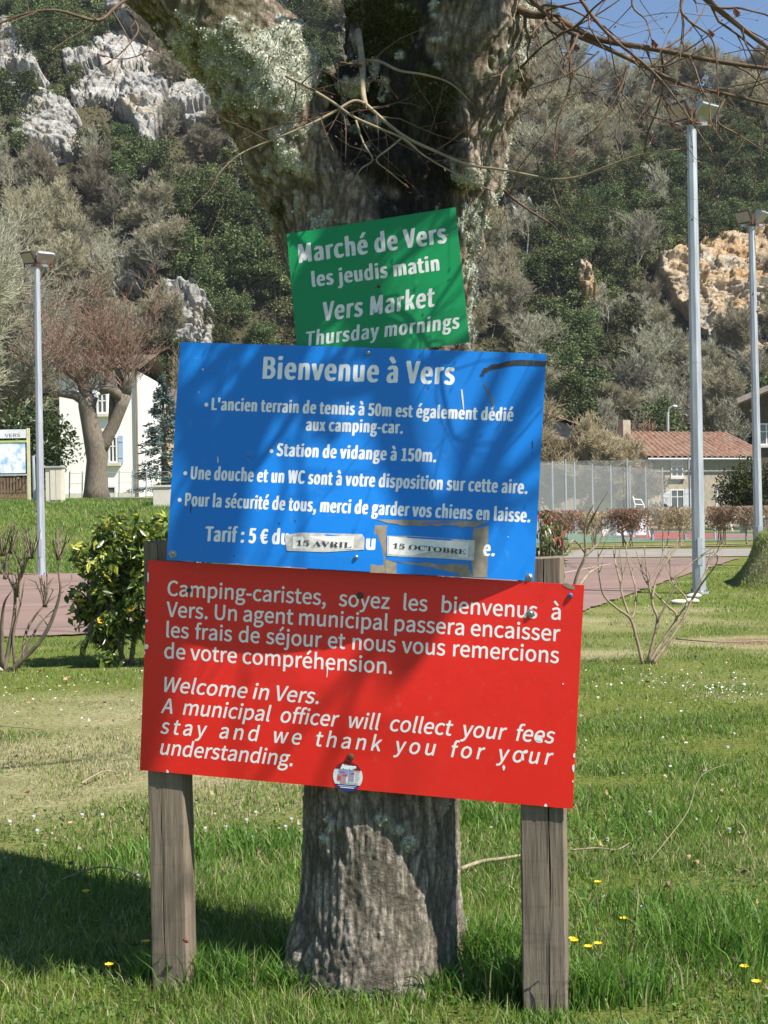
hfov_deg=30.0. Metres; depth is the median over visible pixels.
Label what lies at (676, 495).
window
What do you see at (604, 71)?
bare tree
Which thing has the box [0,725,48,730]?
stick
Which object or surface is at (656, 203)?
evergreen shrub
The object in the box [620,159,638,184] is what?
evergreen shrub
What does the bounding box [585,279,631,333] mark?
bare tree
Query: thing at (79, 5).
evergreen oak
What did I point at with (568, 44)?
bare tree
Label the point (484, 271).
bare tree
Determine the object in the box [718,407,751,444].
evergreen shrub
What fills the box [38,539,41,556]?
access door
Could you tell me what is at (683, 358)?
bare tree
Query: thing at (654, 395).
bare tree
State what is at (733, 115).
evergreen oak
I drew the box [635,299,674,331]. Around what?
bare tree
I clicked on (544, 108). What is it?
bare tree
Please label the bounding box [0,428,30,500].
information board
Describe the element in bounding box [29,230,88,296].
bare tree
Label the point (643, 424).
bushy tree
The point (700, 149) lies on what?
evergreen oak
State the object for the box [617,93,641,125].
bare tree
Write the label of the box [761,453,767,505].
conifer
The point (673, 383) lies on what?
bare tree
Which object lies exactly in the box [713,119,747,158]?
evergreen oak
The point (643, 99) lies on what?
bare tree
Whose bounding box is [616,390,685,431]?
evergreen oak
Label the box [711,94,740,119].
evergreen shrub
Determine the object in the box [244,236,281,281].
evergreen shrub
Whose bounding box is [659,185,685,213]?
evergreen oak
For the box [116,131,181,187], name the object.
evergreen oak
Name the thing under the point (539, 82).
bare tree
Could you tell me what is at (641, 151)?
evergreen oak
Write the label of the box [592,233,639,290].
evergreen oak
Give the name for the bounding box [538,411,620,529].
orange roofed house
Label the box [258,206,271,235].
evergreen oak
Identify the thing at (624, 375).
bare tree
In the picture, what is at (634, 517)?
hedge shrub
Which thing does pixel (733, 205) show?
evergreen oak
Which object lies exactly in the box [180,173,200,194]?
evergreen shrub
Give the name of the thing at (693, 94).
bare tree
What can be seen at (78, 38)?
evergreen oak
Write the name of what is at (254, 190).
evergreen oak
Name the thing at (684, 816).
stick
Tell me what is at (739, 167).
evergreen oak
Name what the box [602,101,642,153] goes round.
bare tree
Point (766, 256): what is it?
bare tree
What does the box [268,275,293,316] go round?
evergreen shrub
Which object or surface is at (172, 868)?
sign post
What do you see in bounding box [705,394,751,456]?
bare tree
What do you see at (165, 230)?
bare tree
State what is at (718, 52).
bare tree
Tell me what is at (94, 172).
bare tree
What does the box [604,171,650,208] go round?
evergreen oak
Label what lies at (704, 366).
bare tree
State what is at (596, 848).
stick
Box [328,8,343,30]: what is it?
evergreen shrub
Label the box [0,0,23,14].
evergreen oak
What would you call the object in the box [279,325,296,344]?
evergreen shrub
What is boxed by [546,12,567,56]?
bare tree
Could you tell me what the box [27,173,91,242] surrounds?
bare tree
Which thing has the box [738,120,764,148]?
evergreen oak
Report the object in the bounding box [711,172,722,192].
evergreen oak
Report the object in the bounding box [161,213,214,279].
evergreen oak
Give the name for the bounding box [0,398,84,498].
laurel tree
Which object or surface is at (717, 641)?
stick
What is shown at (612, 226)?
bare tree
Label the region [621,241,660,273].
evergreen shrub
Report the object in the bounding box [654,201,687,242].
evergreen oak
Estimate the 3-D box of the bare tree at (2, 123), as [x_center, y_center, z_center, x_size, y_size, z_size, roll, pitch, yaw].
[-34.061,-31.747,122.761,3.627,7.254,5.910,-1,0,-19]
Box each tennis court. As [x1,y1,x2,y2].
[0,558,737,636]
[536,530,752,543]
[590,531,752,538]
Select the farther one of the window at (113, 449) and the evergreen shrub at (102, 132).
the evergreen shrub at (102, 132)
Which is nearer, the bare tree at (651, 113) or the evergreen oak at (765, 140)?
the evergreen oak at (765, 140)
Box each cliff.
[0,14,81,166]
[62,0,170,172]
[105,253,147,296]
[150,275,215,359]
[167,78,226,133]
[502,196,537,222]
[571,257,597,308]
[631,348,647,398]
[648,224,767,380]
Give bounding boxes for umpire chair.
[632,497,650,536]
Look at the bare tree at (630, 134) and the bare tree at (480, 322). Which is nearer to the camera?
the bare tree at (480, 322)
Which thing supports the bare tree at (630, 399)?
on the ground at (54, 722)
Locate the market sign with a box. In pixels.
[287,207,469,348]
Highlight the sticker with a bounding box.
[333,761,362,790]
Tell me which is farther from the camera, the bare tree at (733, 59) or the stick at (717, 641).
the bare tree at (733, 59)
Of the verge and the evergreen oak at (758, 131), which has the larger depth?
the evergreen oak at (758, 131)
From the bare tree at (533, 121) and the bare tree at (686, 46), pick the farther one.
the bare tree at (686, 46)
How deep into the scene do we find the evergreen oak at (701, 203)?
143.31 m
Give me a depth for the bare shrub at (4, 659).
12.39 m
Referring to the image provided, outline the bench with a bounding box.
[647,519,689,539]
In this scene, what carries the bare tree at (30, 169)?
on the ground at (54, 722)
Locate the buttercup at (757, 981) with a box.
[752,979,760,1002]
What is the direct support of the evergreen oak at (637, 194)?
on the ground at (54, 722)
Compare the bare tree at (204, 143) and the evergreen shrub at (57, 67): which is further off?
the evergreen shrub at (57, 67)
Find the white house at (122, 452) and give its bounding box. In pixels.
[53,354,171,497]
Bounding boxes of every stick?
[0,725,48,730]
[61,866,148,885]
[81,770,114,783]
[84,942,148,945]
[461,854,520,869]
[571,843,628,850]
[629,893,638,955]
[650,764,725,859]
[675,638,767,642]
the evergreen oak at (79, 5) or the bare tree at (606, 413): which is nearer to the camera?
the bare tree at (606, 413)
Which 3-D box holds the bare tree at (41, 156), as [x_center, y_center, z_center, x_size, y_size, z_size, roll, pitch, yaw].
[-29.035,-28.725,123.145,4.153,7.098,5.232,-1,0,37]
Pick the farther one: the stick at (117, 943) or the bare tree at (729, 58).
the bare tree at (729, 58)
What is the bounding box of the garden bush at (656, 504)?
[647,501,672,526]
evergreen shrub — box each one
[0,111,27,159]
[17,392,58,426]
[45,82,65,96]
[47,55,86,95]
[71,124,110,158]
[81,0,101,11]
[82,0,123,31]
[100,133,130,161]
[161,357,177,387]
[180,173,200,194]
[188,235,221,272]
[200,169,222,191]
[202,303,237,340]
[207,266,235,289]
[211,237,234,262]
[216,145,252,188]
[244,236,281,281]
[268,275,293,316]
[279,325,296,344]
[318,7,336,23]
[319,17,333,35]
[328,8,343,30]
[334,43,346,64]
[337,30,345,44]
[521,289,564,330]
[533,170,575,208]
[537,337,585,377]
[544,166,576,195]
[547,356,585,409]
[547,408,574,421]
[552,287,600,324]
[559,232,588,256]
[560,164,583,192]
[592,266,622,300]
[594,331,631,364]
[601,299,647,335]
[604,378,618,391]
[614,263,648,294]
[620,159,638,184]
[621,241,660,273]
[631,142,647,158]
[632,195,668,217]
[632,205,667,236]
[638,154,665,184]
[646,129,675,152]
[651,235,680,257]
[660,233,687,249]
[662,130,686,152]
[667,131,706,158]
[670,419,719,456]
[671,184,686,200]
[706,173,736,200]
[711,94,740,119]
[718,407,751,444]
[727,102,756,128]
[739,357,767,390]
[750,111,766,128]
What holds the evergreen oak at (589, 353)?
on the ground at (54, 722)
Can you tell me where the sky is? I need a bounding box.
[544,0,767,94]
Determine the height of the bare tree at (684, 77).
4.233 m
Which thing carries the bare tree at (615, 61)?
on the ground at (54, 722)
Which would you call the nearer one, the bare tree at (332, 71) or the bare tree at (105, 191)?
the bare tree at (105, 191)
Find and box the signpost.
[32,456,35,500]
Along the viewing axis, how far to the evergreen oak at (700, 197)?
149.96 m
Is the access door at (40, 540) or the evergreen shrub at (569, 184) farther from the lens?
the evergreen shrub at (569, 184)
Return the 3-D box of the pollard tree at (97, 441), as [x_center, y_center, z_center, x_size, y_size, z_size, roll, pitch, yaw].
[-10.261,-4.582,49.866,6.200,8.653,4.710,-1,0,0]
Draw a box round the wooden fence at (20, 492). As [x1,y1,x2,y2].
[0,477,27,499]
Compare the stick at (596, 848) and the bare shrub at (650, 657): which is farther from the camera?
the bare shrub at (650, 657)
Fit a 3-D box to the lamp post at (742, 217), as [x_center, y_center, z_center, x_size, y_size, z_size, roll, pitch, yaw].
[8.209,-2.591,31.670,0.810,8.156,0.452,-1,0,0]
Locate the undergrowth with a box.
[0,0,767,485]
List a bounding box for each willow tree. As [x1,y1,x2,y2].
[0,195,48,399]
[0,203,108,488]
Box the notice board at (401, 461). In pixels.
[166,342,545,580]
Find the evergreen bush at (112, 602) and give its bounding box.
[64,507,168,668]
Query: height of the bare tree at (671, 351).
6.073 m
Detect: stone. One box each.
[670,599,685,603]
[683,598,698,602]
[686,593,701,597]
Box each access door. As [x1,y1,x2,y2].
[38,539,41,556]
[697,538,702,564]
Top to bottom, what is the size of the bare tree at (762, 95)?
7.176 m
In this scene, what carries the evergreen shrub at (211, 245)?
on the ground at (54, 722)
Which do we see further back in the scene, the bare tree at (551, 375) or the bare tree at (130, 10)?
the bare tree at (130, 10)
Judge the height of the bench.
0.825 m
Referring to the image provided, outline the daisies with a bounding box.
[2,659,754,822]
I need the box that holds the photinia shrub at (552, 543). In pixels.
[535,507,573,583]
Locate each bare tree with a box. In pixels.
[0,19,11,57]
[0,104,7,150]
[0,132,29,185]
[0,178,45,216]
[0,210,29,259]
[1,110,28,133]
[1,187,61,250]
[4,236,50,274]
[6,156,48,190]
[18,137,73,192]
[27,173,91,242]
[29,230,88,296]
[46,311,74,335]
[49,261,102,283]
[52,270,116,313]
[52,286,86,331]
[52,321,71,352]
[53,316,144,355]
[54,186,109,226]
[65,219,110,271]
[70,134,118,212]
[79,123,107,164]
[82,236,137,303]
[83,294,150,318]
[89,300,150,353]
[94,226,128,284]
[95,170,137,236]
[111,299,147,353]
[118,4,153,32]
[120,168,175,229]
[121,225,171,290]
[129,12,162,50]
[132,274,187,355]
[134,213,198,274]
[140,197,169,228]
[145,52,169,80]
[145,149,200,181]
[147,47,184,84]
[153,93,184,139]
[167,343,179,408]
[175,121,227,172]
[197,102,227,147]
[217,123,241,163]
[325,64,338,75]
[328,0,345,42]
[335,25,346,61]
[474,293,495,339]
[477,250,493,299]
[478,204,516,264]
[479,258,523,337]
[480,242,535,316]
[481,272,540,344]
[485,213,520,257]
[503,192,553,253]
[504,148,541,199]
[506,310,568,348]
[510,310,558,364]
[511,116,545,161]
[511,120,521,139]
[516,118,536,149]
[518,105,547,139]
[520,126,580,171]
[521,92,530,109]
[523,84,573,122]
[526,123,554,163]
[528,59,552,95]
[528,98,569,138]
[529,37,540,63]
[530,31,555,61]
[530,57,553,94]
[533,0,549,10]
[536,7,553,38]
[536,42,574,86]
[542,23,549,42]
[544,365,568,405]
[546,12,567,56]
[548,103,595,145]
[550,70,583,110]
[552,56,591,110]
[556,13,579,55]
[564,141,598,177]
[565,36,590,67]
[565,67,590,106]
[567,55,585,67]
[568,95,612,164]
[571,380,651,429]
[574,124,604,151]
[579,68,599,94]
[580,393,653,435]
[581,57,596,77]
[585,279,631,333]
[587,84,612,108]
[589,52,631,104]
[590,59,608,84]
[591,137,615,161]
[592,217,629,269]
[594,55,609,84]
[595,352,665,391]
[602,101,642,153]
[603,120,627,160]
[605,55,627,101]
[610,54,647,102]
[613,206,665,281]
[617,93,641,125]
[620,319,681,403]
[625,76,639,94]
[626,67,645,100]
[626,277,664,307]
[629,319,688,366]
[630,55,646,76]
[630,290,659,334]
[631,88,662,128]
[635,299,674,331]
[640,53,682,114]
[640,61,655,82]
[640,72,651,83]
[640,157,675,204]
[642,99,668,136]
[642,362,683,396]
[643,378,689,429]
[647,361,689,427]
[653,325,688,383]
[660,98,683,131]
[664,39,687,96]
[666,343,726,377]
[670,83,701,121]
[673,54,705,96]
[678,36,696,58]
[678,73,690,88]
[679,357,712,407]
[682,89,698,102]
[683,334,743,380]
[685,41,717,82]
[685,354,749,431]
[687,62,703,92]
[697,93,716,104]
[697,101,724,129]
[700,52,729,96]
[705,46,730,81]
[705,295,760,372]
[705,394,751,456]
[711,56,753,93]
[718,344,767,391]
[721,58,739,96]
[722,53,735,66]
[727,51,744,80]
[728,70,765,108]
[732,68,756,114]
[745,84,767,126]
[746,42,767,74]
[752,70,767,88]
[758,250,767,264]
[758,298,767,323]
[760,277,767,296]
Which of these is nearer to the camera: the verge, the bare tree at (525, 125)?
the verge
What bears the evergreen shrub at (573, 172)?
on the ground at (54, 722)
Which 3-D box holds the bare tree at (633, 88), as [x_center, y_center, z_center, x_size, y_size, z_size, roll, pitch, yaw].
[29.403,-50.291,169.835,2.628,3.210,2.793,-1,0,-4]
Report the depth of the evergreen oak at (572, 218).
127.92 m
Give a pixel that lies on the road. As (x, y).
(676, 553)
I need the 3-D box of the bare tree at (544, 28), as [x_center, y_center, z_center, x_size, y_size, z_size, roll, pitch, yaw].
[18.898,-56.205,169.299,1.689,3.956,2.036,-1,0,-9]
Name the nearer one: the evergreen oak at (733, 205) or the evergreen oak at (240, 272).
the evergreen oak at (240, 272)
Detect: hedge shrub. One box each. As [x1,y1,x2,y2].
[540,510,584,547]
[579,511,614,546]
[605,507,653,546]
[644,506,691,545]
[704,505,741,544]
[730,505,767,544]
[762,506,767,528]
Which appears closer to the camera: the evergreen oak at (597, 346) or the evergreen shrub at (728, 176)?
the evergreen oak at (597, 346)
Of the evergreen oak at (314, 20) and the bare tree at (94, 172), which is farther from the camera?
the evergreen oak at (314, 20)
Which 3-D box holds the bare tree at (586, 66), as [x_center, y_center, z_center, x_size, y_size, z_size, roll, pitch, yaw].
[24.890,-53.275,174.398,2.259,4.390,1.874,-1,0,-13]
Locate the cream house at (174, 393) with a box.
[165,389,176,477]
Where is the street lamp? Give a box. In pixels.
[666,405,676,431]
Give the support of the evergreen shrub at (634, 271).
on the ground at (54, 722)
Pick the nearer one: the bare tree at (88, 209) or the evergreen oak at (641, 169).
the bare tree at (88, 209)
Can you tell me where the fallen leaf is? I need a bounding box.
[663,881,672,887]
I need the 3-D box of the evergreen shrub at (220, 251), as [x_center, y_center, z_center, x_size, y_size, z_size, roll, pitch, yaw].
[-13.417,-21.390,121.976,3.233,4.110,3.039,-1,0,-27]
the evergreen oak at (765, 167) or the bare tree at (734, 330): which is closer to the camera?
the bare tree at (734, 330)
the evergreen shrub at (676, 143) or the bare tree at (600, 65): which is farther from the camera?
the bare tree at (600, 65)
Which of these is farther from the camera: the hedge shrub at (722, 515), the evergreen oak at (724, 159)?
the evergreen oak at (724, 159)
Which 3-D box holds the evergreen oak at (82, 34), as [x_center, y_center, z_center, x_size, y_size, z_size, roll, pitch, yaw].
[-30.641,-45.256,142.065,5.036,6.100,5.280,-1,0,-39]
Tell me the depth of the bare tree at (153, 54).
142.13 m
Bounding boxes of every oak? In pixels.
[0,0,11,16]
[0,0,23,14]
[0,65,43,116]
[2,1,54,42]
[13,18,71,78]
[20,0,71,21]
[37,35,64,66]
[39,0,88,37]
[41,0,88,34]
[45,402,59,451]
[49,0,95,59]
[51,23,95,54]
[78,7,96,33]
[85,22,113,40]
[106,120,137,148]
[106,149,140,198]
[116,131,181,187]
[157,328,200,366]
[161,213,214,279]
[163,172,202,226]
[165,367,176,387]
[178,177,240,239]
[186,258,229,310]
[187,160,244,209]
[203,188,267,240]
[207,221,274,294]
[210,329,236,343]
[216,287,254,323]
[232,223,265,261]
[238,320,283,344]
[244,182,264,216]
[250,256,291,302]
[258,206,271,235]
[285,5,310,42]
[286,0,322,17]
[292,0,329,43]
[304,23,341,60]
[305,24,313,47]
[308,36,341,69]
[511,247,554,291]
[517,200,563,248]
[518,154,572,213]
[524,298,580,355]
[527,243,593,297]
[545,329,614,391]
[545,371,615,431]
[548,205,588,238]
[550,236,601,279]
[559,330,614,378]
[561,301,608,355]
[562,198,593,228]
[569,182,602,222]
[575,158,628,204]
[575,169,602,191]
[575,212,616,263]
[580,184,610,209]
[583,192,604,218]
[592,162,624,180]
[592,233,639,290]
[592,349,635,390]
[597,179,648,227]
[597,212,631,248]
[601,201,629,228]
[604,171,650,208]
[610,154,632,184]
[612,337,642,365]
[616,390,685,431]
[623,146,657,171]
[623,158,669,196]
[626,212,674,253]
[626,227,659,261]
[632,190,664,219]
[635,409,669,431]
[650,150,686,193]
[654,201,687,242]
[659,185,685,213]
[660,149,686,180]
[668,199,681,212]
[670,198,687,215]
[671,211,687,234]
[673,191,709,204]
[680,138,715,170]
[681,204,729,245]
[684,161,710,193]
[684,164,720,200]
[687,200,719,228]
[696,122,731,157]
[702,197,746,236]
[707,148,736,176]
[709,174,760,207]
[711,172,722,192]
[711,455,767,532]
[713,103,746,139]
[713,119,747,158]
[719,148,765,195]
[723,194,748,230]
[729,201,767,233]
[732,134,763,162]
[734,149,759,178]
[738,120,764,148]
[741,172,767,208]
[743,200,767,223]
[744,373,767,393]
[747,143,767,183]
[761,134,767,147]
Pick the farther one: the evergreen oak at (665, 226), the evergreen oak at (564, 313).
the evergreen oak at (665, 226)
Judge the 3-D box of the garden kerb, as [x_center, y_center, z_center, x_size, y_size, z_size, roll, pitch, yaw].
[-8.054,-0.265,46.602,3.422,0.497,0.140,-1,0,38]
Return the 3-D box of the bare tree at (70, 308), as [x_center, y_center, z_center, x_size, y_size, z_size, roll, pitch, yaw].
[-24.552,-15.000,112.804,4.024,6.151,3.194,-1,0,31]
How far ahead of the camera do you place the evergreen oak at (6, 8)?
149.65 m
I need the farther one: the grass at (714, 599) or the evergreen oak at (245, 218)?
the evergreen oak at (245, 218)
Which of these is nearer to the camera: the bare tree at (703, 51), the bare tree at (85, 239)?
the bare tree at (85, 239)
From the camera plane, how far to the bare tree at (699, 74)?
169.62 m
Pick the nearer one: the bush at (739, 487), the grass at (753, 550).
the grass at (753, 550)
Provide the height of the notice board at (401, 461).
0.664 m
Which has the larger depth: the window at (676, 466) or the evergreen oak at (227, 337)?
the evergreen oak at (227, 337)
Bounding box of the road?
[538,548,750,557]
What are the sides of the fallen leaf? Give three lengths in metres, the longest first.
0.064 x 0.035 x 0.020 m
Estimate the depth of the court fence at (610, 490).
76.00 m
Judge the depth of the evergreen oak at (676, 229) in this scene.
142.40 m
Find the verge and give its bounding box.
[536,543,752,548]
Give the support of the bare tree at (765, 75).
on the ground at (54, 722)
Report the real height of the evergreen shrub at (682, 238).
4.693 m
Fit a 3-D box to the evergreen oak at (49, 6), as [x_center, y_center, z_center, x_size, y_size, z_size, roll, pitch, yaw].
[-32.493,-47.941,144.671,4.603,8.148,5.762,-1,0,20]
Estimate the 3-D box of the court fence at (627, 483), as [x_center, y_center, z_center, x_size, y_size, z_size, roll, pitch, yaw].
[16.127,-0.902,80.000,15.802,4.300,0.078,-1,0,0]
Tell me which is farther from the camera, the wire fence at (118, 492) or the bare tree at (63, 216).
the bare tree at (63, 216)
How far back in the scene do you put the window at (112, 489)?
64.96 m
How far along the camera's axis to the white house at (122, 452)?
65.00 m
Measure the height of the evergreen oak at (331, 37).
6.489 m
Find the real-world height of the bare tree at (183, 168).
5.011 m
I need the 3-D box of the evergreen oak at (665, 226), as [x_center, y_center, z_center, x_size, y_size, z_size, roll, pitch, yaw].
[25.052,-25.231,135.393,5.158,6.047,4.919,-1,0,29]
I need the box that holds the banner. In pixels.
[602,519,646,538]
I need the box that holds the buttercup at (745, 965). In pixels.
[740,964,748,986]
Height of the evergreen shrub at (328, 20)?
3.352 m
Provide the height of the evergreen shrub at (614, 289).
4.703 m
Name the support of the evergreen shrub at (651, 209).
on the ground at (54, 722)
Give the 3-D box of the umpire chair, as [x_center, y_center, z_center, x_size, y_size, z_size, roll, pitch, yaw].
[11.516,0.350,64.000,0.962,2.081,0.650,-1,0,0]
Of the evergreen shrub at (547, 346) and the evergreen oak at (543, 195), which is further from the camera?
the evergreen oak at (543, 195)
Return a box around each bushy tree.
[538,393,584,510]
[538,463,589,527]
[552,410,654,529]
[589,439,670,508]
[631,415,684,456]
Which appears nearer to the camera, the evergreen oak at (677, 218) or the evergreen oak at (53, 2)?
the evergreen oak at (677, 218)
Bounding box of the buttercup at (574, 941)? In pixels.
[571,938,578,959]
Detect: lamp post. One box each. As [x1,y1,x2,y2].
[19,250,54,574]
[665,99,718,593]
[733,209,767,538]
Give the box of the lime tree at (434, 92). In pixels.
[0,0,767,1005]
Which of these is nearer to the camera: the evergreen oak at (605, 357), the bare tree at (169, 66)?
the evergreen oak at (605, 357)
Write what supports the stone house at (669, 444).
on the ground at (54, 722)
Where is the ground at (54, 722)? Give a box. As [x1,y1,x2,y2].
[0,0,767,1023]
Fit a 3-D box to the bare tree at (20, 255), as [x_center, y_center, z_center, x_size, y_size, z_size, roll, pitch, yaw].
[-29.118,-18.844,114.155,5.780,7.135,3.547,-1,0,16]
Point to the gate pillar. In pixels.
(161, 494)
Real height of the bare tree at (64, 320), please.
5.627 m
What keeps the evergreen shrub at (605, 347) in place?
on the ground at (54, 722)
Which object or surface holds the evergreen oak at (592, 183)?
on the ground at (54, 722)
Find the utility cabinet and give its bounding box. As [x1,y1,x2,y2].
[44,466,65,502]
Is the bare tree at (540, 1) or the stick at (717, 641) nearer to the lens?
the stick at (717, 641)
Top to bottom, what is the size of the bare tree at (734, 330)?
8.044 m
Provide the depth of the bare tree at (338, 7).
147.46 m
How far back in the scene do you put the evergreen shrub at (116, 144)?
126.17 m
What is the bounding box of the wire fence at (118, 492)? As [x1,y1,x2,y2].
[69,470,167,497]
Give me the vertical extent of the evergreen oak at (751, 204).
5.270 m
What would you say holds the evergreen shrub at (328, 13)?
on the ground at (54, 722)
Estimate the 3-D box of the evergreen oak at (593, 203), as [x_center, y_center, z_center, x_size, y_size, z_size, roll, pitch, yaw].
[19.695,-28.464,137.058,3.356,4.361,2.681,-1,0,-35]
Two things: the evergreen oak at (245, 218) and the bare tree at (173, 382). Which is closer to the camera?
the bare tree at (173, 382)
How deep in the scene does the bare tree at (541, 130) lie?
138.69 m
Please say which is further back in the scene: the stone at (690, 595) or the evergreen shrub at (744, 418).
the evergreen shrub at (744, 418)
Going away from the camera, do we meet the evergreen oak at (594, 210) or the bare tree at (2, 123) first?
the bare tree at (2, 123)
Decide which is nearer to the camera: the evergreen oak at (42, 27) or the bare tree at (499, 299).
the bare tree at (499, 299)
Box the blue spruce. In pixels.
[126,372,175,494]
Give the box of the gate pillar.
[151,485,170,506]
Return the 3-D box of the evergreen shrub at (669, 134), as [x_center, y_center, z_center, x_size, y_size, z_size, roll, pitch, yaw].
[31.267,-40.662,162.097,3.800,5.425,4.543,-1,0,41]
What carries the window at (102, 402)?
in the white house at (122, 452)
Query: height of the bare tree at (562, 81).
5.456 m
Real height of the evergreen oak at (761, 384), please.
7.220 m
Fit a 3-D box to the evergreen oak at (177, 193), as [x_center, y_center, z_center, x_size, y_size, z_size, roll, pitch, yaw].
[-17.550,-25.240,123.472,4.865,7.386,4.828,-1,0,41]
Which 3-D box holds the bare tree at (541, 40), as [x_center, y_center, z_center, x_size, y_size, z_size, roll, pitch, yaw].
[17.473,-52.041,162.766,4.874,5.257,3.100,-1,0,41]
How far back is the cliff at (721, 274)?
130.76 m
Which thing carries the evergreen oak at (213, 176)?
on the ground at (54, 722)
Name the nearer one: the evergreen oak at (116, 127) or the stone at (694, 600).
the stone at (694, 600)
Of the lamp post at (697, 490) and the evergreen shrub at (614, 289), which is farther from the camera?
the evergreen shrub at (614, 289)
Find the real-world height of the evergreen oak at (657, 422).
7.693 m
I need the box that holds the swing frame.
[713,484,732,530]
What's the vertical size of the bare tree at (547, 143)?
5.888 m
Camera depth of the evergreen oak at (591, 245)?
122.77 m
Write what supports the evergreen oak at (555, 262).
on the ground at (54, 722)
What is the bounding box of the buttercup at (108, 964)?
[105,962,113,976]
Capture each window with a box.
[96,393,107,416]
[107,436,120,465]
[108,486,116,496]
[669,460,685,478]
[670,489,684,509]
[760,423,767,447]
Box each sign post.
[144,540,195,992]
[518,556,568,1015]
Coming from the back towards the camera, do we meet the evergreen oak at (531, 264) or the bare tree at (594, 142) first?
the bare tree at (594, 142)
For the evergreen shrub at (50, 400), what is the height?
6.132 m
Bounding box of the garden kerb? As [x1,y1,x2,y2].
[102,497,152,499]
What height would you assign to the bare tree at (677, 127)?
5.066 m
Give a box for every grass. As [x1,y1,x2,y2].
[0,496,241,573]
[0,623,767,728]
[0,709,767,858]
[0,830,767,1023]
[56,533,767,636]
[738,529,767,588]
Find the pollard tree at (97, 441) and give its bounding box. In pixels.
[1,254,179,498]
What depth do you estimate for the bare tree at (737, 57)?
172.94 m
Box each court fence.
[537,461,663,533]
[565,456,751,530]
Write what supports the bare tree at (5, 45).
on the ground at (54, 722)
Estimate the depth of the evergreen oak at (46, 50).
138.36 m
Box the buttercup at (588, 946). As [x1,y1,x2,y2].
[584,944,591,957]
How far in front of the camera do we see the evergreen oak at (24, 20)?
142.72 m
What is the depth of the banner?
60.02 m
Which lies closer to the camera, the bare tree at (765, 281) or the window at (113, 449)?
the window at (113, 449)
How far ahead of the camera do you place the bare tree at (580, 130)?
152.32 m
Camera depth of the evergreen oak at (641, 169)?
153.87 m
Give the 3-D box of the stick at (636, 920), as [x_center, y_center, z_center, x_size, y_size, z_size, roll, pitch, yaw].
[0.764,1.265,4.375,0.011,0.083,0.474,-1,0,14]
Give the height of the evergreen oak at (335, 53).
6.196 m
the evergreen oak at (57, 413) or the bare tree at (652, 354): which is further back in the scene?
the bare tree at (652, 354)
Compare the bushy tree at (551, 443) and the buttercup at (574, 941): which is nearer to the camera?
the buttercup at (574, 941)
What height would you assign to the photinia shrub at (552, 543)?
1.345 m
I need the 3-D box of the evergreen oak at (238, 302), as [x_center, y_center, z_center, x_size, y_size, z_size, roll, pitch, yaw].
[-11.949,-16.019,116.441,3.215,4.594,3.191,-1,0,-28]
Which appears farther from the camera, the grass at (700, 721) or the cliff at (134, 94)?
the cliff at (134, 94)
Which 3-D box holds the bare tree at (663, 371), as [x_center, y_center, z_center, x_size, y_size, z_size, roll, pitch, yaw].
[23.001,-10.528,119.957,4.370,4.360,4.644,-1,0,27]
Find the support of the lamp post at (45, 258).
on the ground at (54, 722)
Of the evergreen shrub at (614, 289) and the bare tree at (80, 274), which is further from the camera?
the evergreen shrub at (614, 289)
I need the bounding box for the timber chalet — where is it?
[737,385,767,529]
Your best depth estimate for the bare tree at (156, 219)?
119.96 m
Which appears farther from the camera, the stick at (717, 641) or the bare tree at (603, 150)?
the bare tree at (603, 150)
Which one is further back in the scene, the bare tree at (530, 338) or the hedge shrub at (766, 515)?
the bare tree at (530, 338)
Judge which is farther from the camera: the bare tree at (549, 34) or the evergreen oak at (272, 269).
the bare tree at (549, 34)
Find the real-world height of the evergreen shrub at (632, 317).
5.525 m
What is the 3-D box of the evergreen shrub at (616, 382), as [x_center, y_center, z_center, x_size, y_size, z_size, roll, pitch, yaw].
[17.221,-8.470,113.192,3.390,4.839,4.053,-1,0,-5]
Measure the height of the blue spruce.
5.241 m
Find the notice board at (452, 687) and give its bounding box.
[140,560,583,808]
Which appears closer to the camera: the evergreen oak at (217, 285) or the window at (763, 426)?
the window at (763, 426)
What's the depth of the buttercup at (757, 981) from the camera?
3.84 m
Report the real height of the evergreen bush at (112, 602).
1.465 m
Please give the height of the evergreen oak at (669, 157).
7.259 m
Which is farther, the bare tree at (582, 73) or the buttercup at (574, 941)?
the bare tree at (582, 73)
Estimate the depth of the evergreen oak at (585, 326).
118.19 m
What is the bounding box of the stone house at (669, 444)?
[615,420,752,527]
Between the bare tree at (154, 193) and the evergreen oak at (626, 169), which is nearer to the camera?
the bare tree at (154, 193)
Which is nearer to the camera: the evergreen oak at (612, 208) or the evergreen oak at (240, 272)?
the evergreen oak at (240, 272)
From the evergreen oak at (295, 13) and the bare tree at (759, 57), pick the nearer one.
the evergreen oak at (295, 13)
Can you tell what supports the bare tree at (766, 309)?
on the ground at (54, 722)
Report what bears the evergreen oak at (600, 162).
on the ground at (54, 722)
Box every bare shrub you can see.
[0,517,72,671]
[566,492,629,584]
[588,534,724,663]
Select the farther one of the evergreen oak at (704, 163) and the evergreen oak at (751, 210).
the evergreen oak at (704, 163)
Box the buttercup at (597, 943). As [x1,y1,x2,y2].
[594,941,602,956]
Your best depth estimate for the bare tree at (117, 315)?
112.09 m
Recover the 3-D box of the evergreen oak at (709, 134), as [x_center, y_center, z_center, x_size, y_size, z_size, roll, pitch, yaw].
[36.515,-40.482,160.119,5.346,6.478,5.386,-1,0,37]

